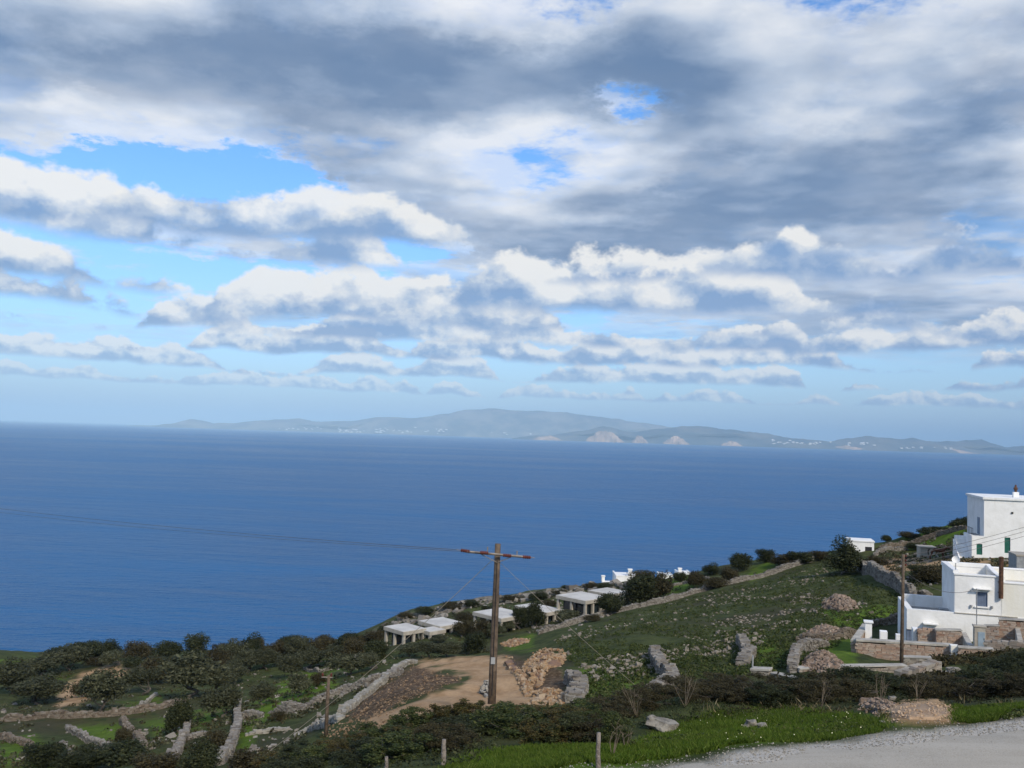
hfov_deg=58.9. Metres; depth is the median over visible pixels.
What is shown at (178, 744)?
dry stone wall
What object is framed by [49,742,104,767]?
evergreen tree
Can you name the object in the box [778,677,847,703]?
heath bush
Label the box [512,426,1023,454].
island hills
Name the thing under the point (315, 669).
dry stone wall
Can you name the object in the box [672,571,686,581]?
evergreen tree
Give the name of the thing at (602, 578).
white house
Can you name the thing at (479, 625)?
scrub bush
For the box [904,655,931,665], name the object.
yard wall
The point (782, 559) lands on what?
scrub bush
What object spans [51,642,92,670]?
olive tree
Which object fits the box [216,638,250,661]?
olive tree
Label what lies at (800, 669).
yard wall
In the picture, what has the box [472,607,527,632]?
concrete pavilion
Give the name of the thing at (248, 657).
olive tree
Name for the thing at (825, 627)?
rubble heap
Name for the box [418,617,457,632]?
concrete pavilion
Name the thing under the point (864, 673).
juniper bush
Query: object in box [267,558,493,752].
stay wire
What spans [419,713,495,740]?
juniper bush
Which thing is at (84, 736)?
dry stone wall
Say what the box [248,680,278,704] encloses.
olive tree
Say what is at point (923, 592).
dry stone wall
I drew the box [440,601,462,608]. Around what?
scrub bush
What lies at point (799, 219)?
sky
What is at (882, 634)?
white block
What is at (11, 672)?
olive tree
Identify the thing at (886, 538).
evergreen tree
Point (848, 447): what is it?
pale cliff
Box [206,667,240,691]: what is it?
olive tree
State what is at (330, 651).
olive tree
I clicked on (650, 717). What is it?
boulder
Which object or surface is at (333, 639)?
scrub bush
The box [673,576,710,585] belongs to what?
dry stone wall
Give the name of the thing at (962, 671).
juniper bush
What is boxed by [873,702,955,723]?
pile of stones
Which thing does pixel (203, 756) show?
evergreen tree
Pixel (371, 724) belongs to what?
lentisk bush
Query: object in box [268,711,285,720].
scrub bush
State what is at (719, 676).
heath bush
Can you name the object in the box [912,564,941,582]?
scrub bush
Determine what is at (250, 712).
dry stone wall
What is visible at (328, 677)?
utility pole
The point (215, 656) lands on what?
scrub bush
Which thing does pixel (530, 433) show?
town
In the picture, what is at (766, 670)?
yard wall
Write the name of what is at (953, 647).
gate pillar
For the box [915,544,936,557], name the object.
paddock shed
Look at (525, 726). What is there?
spurge bush
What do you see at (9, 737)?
dry stone wall
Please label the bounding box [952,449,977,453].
pale cliff
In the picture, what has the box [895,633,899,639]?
white block
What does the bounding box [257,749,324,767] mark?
juniper bush
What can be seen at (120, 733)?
scrub bush
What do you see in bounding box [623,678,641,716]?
dead shrub
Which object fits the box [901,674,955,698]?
heath bush
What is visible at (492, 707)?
lentisk bush
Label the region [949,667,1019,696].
juniper bush
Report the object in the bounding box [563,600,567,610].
window frame
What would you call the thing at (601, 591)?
concrete pavilion
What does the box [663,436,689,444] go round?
pale cliff
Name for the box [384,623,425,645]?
concrete pavilion
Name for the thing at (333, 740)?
spurge bush
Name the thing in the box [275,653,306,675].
olive tree
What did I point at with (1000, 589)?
white house
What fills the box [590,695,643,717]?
heath bush
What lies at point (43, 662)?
olive tree
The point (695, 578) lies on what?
scrub bush
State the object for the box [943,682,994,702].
heath bush
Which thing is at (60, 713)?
dry stone wall
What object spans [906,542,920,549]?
evergreen tree
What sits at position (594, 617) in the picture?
scrub bush
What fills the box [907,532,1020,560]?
power line
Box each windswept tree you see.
[40,644,104,659]
[916,526,949,534]
[947,516,966,526]
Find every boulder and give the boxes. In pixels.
[645,717,678,731]
[647,715,656,728]
[744,719,756,726]
[757,722,767,727]
[859,697,868,703]
[888,696,896,700]
[945,667,960,670]
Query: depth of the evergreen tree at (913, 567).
95.98 m
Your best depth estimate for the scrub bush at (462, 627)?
120.80 m
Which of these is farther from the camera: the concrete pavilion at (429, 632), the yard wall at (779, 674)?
the concrete pavilion at (429, 632)
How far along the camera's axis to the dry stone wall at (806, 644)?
54.81 m
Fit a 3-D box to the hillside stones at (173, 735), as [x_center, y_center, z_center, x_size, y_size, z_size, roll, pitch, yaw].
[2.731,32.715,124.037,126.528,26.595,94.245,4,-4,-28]
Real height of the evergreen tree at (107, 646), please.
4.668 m
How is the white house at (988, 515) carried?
on the hillside at (472, 671)
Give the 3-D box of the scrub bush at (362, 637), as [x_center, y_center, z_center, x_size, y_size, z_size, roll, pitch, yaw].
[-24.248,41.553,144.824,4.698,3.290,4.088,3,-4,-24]
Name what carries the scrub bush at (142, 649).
on the hillside at (472, 671)
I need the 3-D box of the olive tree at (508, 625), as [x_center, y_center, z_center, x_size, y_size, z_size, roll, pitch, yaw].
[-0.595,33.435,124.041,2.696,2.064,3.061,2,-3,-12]
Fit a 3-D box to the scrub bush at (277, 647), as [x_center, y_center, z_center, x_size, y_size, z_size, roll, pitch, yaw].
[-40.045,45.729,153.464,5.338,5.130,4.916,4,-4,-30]
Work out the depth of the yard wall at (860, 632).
59.02 m
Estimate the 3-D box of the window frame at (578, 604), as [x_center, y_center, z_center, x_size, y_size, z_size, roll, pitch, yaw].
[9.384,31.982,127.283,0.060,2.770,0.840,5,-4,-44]
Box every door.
[907,629,910,640]
[977,517,979,533]
[978,632,984,646]
[1005,537,1009,552]
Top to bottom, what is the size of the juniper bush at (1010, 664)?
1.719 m
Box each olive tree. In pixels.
[0,656,37,693]
[5,671,74,705]
[22,651,65,674]
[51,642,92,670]
[72,666,131,711]
[96,649,123,666]
[122,666,161,694]
[156,650,231,698]
[195,681,245,717]
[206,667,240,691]
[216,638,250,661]
[220,658,250,683]
[230,648,260,672]
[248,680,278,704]
[254,648,283,669]
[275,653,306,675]
[282,634,311,654]
[286,672,314,696]
[296,645,323,668]
[320,644,343,664]
[324,652,368,675]
[360,651,380,669]
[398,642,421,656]
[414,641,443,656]
[429,634,448,642]
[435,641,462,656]
[484,623,506,633]
[498,621,515,631]
[553,609,579,622]
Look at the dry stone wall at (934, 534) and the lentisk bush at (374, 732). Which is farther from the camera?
the dry stone wall at (934, 534)
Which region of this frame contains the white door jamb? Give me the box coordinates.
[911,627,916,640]
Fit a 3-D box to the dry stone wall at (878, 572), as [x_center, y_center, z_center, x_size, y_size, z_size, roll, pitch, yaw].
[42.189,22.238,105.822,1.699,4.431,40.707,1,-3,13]
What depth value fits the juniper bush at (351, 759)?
23.28 m
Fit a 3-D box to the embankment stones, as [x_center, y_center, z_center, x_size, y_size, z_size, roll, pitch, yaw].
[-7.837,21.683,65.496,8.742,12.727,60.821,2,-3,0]
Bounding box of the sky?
[0,0,1023,446]
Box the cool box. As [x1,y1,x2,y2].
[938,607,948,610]
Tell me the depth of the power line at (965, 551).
53.98 m
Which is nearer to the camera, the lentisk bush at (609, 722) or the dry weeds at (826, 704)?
the lentisk bush at (609, 722)
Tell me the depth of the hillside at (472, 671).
85.08 m
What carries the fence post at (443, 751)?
on the hillside at (472, 671)
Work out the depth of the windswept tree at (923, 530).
144.65 m
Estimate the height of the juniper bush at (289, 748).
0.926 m
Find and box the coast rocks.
[381,579,628,625]
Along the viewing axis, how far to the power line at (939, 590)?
54.38 m
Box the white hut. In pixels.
[846,537,874,551]
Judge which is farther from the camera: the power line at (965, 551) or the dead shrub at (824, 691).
the power line at (965, 551)
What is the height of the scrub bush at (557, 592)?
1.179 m
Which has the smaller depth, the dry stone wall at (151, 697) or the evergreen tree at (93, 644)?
the dry stone wall at (151, 697)
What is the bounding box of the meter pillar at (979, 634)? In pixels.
[970,588,986,646]
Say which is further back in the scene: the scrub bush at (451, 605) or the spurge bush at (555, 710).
the scrub bush at (451, 605)
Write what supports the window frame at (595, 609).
in the concrete pavilion at (582, 602)
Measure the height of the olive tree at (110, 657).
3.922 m
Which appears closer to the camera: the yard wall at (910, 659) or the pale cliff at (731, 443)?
the yard wall at (910, 659)
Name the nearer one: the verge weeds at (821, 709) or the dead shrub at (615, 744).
the dead shrub at (615, 744)
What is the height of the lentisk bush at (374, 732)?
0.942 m
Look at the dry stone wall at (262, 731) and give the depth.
69.38 m
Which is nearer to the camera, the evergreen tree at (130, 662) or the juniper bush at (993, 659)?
the juniper bush at (993, 659)
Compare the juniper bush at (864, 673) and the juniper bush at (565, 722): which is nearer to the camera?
the juniper bush at (565, 722)
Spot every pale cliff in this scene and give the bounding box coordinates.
[533,435,562,440]
[586,431,624,442]
[632,435,647,442]
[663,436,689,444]
[722,441,741,445]
[836,445,862,449]
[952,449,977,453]
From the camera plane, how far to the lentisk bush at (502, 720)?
23.44 m
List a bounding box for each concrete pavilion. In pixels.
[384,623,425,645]
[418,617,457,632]
[419,626,445,638]
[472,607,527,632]
[515,603,563,624]
[556,591,602,618]
[588,587,627,603]
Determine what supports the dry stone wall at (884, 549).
on the hillside at (472, 671)
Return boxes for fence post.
[384,756,387,767]
[440,739,445,764]
[596,732,600,767]
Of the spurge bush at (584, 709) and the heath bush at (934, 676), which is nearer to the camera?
the spurge bush at (584, 709)
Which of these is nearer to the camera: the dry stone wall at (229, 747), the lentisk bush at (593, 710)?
the lentisk bush at (593, 710)
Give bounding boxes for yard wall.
[750,666,772,675]
[770,672,793,678]
[796,666,809,672]
[840,663,907,672]
[850,623,864,652]
[855,638,949,660]
[894,659,941,676]
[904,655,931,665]
[916,627,934,641]
[934,628,962,644]
[957,645,993,654]
[983,639,1023,650]
[984,624,999,639]
[998,618,1023,640]
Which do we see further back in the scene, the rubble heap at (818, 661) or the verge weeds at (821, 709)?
the rubble heap at (818, 661)
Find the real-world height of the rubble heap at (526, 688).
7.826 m
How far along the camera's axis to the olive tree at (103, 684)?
101.97 m
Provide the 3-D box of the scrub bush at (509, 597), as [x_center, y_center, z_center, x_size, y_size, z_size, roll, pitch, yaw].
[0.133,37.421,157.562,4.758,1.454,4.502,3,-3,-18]
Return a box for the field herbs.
[555,560,900,704]
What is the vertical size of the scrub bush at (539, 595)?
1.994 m
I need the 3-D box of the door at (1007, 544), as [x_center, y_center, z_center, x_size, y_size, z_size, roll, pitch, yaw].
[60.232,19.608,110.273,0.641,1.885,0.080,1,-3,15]
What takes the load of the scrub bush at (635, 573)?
on the hillside at (472, 671)
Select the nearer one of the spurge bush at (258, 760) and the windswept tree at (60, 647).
the spurge bush at (258, 760)
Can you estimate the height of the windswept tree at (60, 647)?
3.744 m
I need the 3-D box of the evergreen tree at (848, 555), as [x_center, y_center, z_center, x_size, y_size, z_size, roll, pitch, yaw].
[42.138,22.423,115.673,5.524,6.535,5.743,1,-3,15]
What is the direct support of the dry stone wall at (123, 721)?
on the hillside at (472, 671)
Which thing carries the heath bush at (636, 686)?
on the hillside at (472, 671)
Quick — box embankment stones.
[322,664,461,736]
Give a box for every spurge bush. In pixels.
[249,749,286,767]
[313,733,351,753]
[325,731,374,761]
[378,724,429,745]
[421,702,472,726]
[452,697,501,723]
[510,714,575,744]
[514,701,559,717]
[524,703,592,726]
[553,706,605,716]
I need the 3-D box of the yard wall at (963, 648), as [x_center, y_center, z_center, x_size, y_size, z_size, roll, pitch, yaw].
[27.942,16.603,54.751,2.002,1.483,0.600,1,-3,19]
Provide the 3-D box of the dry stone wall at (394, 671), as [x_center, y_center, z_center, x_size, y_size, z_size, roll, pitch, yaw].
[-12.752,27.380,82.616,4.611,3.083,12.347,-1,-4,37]
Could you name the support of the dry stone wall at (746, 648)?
on the hillside at (472, 671)
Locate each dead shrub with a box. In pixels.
[610,717,623,753]
[618,726,633,745]
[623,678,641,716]
[674,675,697,705]
[819,677,831,706]
[874,674,890,698]
[911,673,926,700]
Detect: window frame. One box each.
[396,634,400,643]
[405,635,410,642]
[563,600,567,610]
[573,602,576,610]
[577,603,580,615]
[594,603,597,612]
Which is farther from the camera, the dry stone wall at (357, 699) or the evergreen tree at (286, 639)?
the evergreen tree at (286, 639)
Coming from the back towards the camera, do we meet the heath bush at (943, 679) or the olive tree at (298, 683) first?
the olive tree at (298, 683)
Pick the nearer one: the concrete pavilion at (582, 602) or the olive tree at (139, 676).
the olive tree at (139, 676)
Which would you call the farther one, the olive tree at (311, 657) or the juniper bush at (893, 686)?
the olive tree at (311, 657)
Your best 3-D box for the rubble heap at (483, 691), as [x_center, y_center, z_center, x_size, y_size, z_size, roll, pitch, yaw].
[-1.524,18.420,54.349,0.993,1.116,5.508,2,-3,0]
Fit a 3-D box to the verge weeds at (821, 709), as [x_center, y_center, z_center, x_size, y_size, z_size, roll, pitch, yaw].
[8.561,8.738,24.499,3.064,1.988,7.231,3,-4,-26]
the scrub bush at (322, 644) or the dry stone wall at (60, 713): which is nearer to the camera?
the dry stone wall at (60, 713)
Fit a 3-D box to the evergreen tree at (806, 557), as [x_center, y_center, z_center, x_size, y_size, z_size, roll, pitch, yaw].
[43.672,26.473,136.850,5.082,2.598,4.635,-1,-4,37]
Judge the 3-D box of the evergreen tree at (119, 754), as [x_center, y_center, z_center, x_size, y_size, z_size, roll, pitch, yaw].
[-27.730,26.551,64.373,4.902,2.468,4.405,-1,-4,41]
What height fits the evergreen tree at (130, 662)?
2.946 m
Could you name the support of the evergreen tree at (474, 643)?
on the hillside at (472, 671)
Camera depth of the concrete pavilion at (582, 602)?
127.88 m
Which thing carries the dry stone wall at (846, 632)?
on the hillside at (472, 671)
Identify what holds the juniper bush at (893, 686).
on the hillside at (472, 671)
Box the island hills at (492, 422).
[130,408,672,437]
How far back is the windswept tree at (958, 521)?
140.62 m
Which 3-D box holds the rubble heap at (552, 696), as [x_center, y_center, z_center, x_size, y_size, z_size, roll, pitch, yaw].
[1.847,16.641,47.766,2.376,2.899,11.742,2,-3,0]
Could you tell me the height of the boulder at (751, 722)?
0.256 m
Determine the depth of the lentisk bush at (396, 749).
19.81 m
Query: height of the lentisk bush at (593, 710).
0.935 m
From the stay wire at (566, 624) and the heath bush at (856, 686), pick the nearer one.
the heath bush at (856, 686)
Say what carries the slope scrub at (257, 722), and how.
on the hillside at (472, 671)
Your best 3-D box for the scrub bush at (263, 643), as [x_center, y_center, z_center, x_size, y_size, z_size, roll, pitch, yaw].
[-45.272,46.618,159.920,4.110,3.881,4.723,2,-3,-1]
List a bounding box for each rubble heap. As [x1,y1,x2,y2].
[479,680,488,697]
[500,638,529,646]
[504,656,533,696]
[522,647,566,687]
[528,687,564,706]
[801,649,843,672]
[803,623,839,640]
[820,593,858,611]
[857,697,896,714]
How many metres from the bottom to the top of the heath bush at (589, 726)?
0.921 m
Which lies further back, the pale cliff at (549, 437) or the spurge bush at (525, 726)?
the pale cliff at (549, 437)
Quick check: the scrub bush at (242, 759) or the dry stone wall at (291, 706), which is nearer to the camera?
the scrub bush at (242, 759)
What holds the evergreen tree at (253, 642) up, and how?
on the hillside at (472, 671)
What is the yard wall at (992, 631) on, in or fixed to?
on the hillside at (472, 671)
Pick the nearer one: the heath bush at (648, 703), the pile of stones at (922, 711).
the pile of stones at (922, 711)
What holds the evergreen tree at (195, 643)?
on the hillside at (472, 671)
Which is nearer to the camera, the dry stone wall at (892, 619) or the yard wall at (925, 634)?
the yard wall at (925, 634)
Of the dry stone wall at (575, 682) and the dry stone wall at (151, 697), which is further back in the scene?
the dry stone wall at (151, 697)
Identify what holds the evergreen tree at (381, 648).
on the hillside at (472, 671)
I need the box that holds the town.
[279,427,946,448]
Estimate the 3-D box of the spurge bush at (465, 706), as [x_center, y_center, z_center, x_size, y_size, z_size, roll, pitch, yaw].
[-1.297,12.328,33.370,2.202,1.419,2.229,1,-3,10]
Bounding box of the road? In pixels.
[676,729,1023,767]
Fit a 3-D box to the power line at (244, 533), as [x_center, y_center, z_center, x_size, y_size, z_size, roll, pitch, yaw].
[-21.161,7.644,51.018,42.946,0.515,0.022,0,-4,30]
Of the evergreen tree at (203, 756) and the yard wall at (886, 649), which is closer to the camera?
the evergreen tree at (203, 756)
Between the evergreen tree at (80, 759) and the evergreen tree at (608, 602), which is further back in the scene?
the evergreen tree at (608, 602)
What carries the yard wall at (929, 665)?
on the hillside at (472, 671)
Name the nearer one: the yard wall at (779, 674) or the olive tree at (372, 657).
the yard wall at (779, 674)
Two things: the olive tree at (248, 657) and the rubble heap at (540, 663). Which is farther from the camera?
the olive tree at (248, 657)
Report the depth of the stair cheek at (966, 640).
58.90 m
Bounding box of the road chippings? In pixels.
[560,714,1023,767]
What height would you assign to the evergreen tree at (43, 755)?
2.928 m
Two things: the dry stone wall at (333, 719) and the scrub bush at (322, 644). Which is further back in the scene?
the scrub bush at (322, 644)
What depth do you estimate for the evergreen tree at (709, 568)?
144.11 m
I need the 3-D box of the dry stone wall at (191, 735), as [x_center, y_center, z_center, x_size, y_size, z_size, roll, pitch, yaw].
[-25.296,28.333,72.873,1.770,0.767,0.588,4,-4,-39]
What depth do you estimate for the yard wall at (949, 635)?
60.43 m
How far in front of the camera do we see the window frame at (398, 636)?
120.21 m
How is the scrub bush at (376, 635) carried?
on the hillside at (472, 671)
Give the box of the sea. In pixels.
[0,420,1023,651]
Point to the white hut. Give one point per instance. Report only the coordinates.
(864, 544)
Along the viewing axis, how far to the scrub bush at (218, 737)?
64.63 m
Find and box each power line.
[0,508,456,549]
[0,512,450,550]
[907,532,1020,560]
[907,573,968,592]
[908,527,1023,555]
[908,536,1023,564]
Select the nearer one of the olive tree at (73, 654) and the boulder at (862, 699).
the boulder at (862, 699)
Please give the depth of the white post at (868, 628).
60.65 m
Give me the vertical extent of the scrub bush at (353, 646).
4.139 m
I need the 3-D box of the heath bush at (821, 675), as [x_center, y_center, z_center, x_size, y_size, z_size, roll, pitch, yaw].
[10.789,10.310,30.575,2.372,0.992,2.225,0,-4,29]
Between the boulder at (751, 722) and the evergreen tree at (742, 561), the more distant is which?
the evergreen tree at (742, 561)
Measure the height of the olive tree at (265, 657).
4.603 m
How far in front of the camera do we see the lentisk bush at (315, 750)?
28.23 m
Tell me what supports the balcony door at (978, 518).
in the white house at (988, 515)
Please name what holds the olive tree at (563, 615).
on the hillside at (472, 671)
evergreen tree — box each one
[19,740,69,767]
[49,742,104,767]
[72,640,103,657]
[88,737,152,767]
[93,638,125,655]
[121,656,141,668]
[151,640,183,657]
[163,691,197,732]
[174,735,223,767]
[182,632,210,658]
[241,631,263,651]
[278,634,293,651]
[333,631,357,647]
[363,639,390,658]
[377,621,393,634]
[459,631,487,654]
[511,605,528,629]
[524,596,546,625]
[594,591,624,614]
[616,571,660,605]
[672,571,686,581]
[701,562,720,574]
[727,552,753,570]
[755,548,776,562]
[786,551,815,562]
[820,534,865,574]
[880,534,891,542]
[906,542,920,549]
[907,564,924,576]
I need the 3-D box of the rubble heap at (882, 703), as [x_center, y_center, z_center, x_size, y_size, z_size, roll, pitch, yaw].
[10.108,8.961,25.094,1.036,1.447,6.227,1,-3,21]
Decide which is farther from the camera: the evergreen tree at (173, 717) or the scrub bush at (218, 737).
the evergreen tree at (173, 717)
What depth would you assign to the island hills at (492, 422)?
38415.27 m
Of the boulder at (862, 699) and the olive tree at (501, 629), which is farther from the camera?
the olive tree at (501, 629)
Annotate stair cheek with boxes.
[962,632,972,645]
[1015,628,1022,640]
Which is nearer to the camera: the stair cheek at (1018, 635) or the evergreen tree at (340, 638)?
the stair cheek at (1018, 635)
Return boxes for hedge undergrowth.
[320,690,1020,767]
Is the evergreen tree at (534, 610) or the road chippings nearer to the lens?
the road chippings
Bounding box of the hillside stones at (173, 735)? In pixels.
[0,538,1008,759]
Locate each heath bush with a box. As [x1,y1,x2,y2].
[411,721,483,755]
[560,712,628,743]
[586,695,631,713]
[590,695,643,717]
[612,682,676,705]
[622,686,669,711]
[648,674,714,696]
[659,678,712,702]
[696,671,748,690]
[706,677,754,704]
[730,671,804,693]
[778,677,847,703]
[803,671,861,696]
[829,677,878,701]
[899,676,946,698]
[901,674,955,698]
[917,674,955,682]
[932,675,972,696]
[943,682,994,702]
[962,673,1023,697]
[992,672,1023,696]
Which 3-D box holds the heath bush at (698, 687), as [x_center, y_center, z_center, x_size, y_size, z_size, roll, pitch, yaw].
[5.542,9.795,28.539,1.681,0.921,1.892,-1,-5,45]
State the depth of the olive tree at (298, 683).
86.10 m
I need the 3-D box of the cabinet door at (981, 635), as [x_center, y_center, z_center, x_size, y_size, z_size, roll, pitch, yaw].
[29.162,15.875,56.310,0.379,0.912,0.048,1,-3,17]
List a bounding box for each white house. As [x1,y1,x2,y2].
[601,575,609,582]
[612,568,633,581]
[674,568,689,574]
[898,556,1023,641]
[953,485,1023,557]
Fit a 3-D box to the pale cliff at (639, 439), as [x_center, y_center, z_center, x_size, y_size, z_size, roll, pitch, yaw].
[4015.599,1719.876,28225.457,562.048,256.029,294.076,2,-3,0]
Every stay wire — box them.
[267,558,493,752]
[502,564,634,684]
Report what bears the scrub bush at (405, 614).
on the hillside at (472, 671)
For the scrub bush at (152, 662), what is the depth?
131.86 m
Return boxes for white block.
[879,630,886,638]
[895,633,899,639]
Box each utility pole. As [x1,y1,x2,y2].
[321,673,332,735]
[457,543,533,703]
[900,554,906,663]
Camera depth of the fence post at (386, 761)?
17.09 m
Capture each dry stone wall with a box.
[0,698,185,721]
[0,732,34,747]
[65,724,111,745]
[118,716,147,748]
[139,692,158,703]
[166,720,191,767]
[186,730,206,740]
[215,699,242,765]
[241,709,263,719]
[245,726,290,736]
[272,700,306,713]
[293,714,344,736]
[303,655,358,672]
[305,667,403,708]
[336,659,417,714]
[537,556,820,634]
[563,669,588,703]
[646,645,679,688]
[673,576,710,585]
[735,633,756,665]
[787,637,829,672]
[796,627,856,640]
[854,559,916,594]
[864,612,897,626]
[873,546,908,555]
[879,525,966,547]
[917,589,932,595]
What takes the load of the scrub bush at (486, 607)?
on the hillside at (472, 671)
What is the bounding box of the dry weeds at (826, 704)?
[703,695,1015,711]
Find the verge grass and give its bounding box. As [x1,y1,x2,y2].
[416,700,1023,767]
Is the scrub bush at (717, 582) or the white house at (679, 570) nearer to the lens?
the scrub bush at (717, 582)
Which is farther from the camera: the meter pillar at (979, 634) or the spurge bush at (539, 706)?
the meter pillar at (979, 634)
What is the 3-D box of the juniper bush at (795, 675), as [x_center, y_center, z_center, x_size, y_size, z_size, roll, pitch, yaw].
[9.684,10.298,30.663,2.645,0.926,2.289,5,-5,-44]
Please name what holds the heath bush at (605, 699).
on the hillside at (472, 671)
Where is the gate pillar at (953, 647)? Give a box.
[950,644,957,654]
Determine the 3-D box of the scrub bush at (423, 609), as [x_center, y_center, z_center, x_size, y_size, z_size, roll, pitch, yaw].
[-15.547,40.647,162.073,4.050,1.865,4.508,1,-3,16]
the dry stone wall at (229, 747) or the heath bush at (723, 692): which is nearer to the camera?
the heath bush at (723, 692)
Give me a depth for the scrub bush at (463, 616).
144.86 m
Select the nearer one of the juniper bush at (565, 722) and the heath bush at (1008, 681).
the juniper bush at (565, 722)
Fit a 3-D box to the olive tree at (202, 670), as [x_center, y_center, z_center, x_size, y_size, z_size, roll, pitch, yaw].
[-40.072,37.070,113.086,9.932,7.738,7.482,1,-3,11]
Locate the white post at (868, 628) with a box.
[863,619,872,638]
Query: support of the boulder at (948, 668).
on the hillside at (472, 671)
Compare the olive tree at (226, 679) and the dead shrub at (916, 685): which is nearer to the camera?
the dead shrub at (916, 685)
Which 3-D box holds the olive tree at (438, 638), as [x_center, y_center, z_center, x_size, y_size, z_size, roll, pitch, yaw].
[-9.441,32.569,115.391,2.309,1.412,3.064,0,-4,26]
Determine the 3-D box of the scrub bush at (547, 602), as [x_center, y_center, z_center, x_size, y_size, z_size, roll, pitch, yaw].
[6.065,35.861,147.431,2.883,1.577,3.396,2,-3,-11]
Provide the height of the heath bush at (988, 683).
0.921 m
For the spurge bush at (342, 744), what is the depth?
27.79 m
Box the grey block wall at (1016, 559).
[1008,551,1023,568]
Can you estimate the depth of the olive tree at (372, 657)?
99.13 m
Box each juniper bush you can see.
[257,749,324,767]
[280,738,318,761]
[327,735,390,767]
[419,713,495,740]
[532,711,609,744]
[744,680,796,707]
[765,672,826,701]
[819,664,901,695]
[864,673,928,697]
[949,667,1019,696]
[950,668,984,679]
[959,655,1023,671]
[966,654,1023,684]
[995,649,1023,672]
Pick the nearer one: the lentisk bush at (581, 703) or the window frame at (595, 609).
the lentisk bush at (581, 703)
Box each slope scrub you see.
[0,533,1008,767]
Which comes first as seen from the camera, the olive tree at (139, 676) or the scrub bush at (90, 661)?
the olive tree at (139, 676)
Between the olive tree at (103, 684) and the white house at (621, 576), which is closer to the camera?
the olive tree at (103, 684)
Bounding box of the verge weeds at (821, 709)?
[722,701,892,716]
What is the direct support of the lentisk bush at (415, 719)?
on the hillside at (472, 671)
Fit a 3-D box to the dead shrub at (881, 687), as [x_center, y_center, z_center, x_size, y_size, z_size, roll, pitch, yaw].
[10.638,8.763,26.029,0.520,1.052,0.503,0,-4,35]
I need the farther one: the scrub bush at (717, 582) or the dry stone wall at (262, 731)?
the scrub bush at (717, 582)
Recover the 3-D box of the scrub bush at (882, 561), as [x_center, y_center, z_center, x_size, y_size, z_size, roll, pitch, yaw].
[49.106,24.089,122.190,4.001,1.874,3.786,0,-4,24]
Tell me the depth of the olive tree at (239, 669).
134.02 m
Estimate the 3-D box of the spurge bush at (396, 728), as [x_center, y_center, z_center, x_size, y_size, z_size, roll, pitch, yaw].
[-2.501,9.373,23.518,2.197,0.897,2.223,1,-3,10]
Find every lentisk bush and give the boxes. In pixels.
[289,743,333,767]
[346,720,387,741]
[356,728,449,765]
[362,723,413,738]
[385,705,434,729]
[467,703,550,738]
[484,700,519,714]
[540,697,596,716]
[579,703,623,729]
[593,714,635,744]
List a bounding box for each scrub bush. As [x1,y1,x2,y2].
[69,682,85,696]
[82,656,103,665]
[114,727,137,741]
[121,639,153,658]
[129,751,185,767]
[141,655,171,684]
[200,729,228,750]
[204,645,233,667]
[208,642,226,656]
[226,746,268,767]
[256,636,265,649]
[262,639,289,655]
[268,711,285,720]
[308,636,332,651]
[310,672,327,686]
[314,634,336,645]
[341,636,365,657]
[347,635,371,643]
[364,629,384,640]
[397,611,415,618]
[414,606,434,613]
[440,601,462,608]
[452,611,473,620]
[452,619,472,635]
[462,599,482,607]
[468,618,490,636]
[481,605,499,609]
[499,594,522,601]
[528,590,548,598]
[541,599,556,606]
[550,590,566,594]
[582,581,599,587]
[582,614,600,621]
[596,583,612,587]
[626,569,654,581]
[634,570,675,599]
[685,570,706,587]
[703,575,731,587]
[720,567,739,580]
[767,553,795,564]
[809,550,830,560]
[865,555,891,565]
[895,531,920,537]
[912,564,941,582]
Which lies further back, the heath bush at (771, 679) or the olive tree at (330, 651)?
the olive tree at (330, 651)
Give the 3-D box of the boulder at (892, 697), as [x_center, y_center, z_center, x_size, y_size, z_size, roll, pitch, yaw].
[11.480,9.547,27.409,0.260,0.232,0.182,2,-3,-2]
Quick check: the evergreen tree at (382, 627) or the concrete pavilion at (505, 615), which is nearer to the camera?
the concrete pavilion at (505, 615)
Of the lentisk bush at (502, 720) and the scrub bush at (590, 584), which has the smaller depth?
the lentisk bush at (502, 720)
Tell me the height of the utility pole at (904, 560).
6.885 m
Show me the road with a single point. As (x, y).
(1003, 750)
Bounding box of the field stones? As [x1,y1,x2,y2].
[554,568,873,680]
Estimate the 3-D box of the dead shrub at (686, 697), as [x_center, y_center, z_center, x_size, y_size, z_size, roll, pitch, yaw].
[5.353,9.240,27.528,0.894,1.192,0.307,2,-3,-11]
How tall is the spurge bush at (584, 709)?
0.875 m
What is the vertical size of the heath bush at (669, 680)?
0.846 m
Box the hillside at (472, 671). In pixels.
[0,525,1023,767]

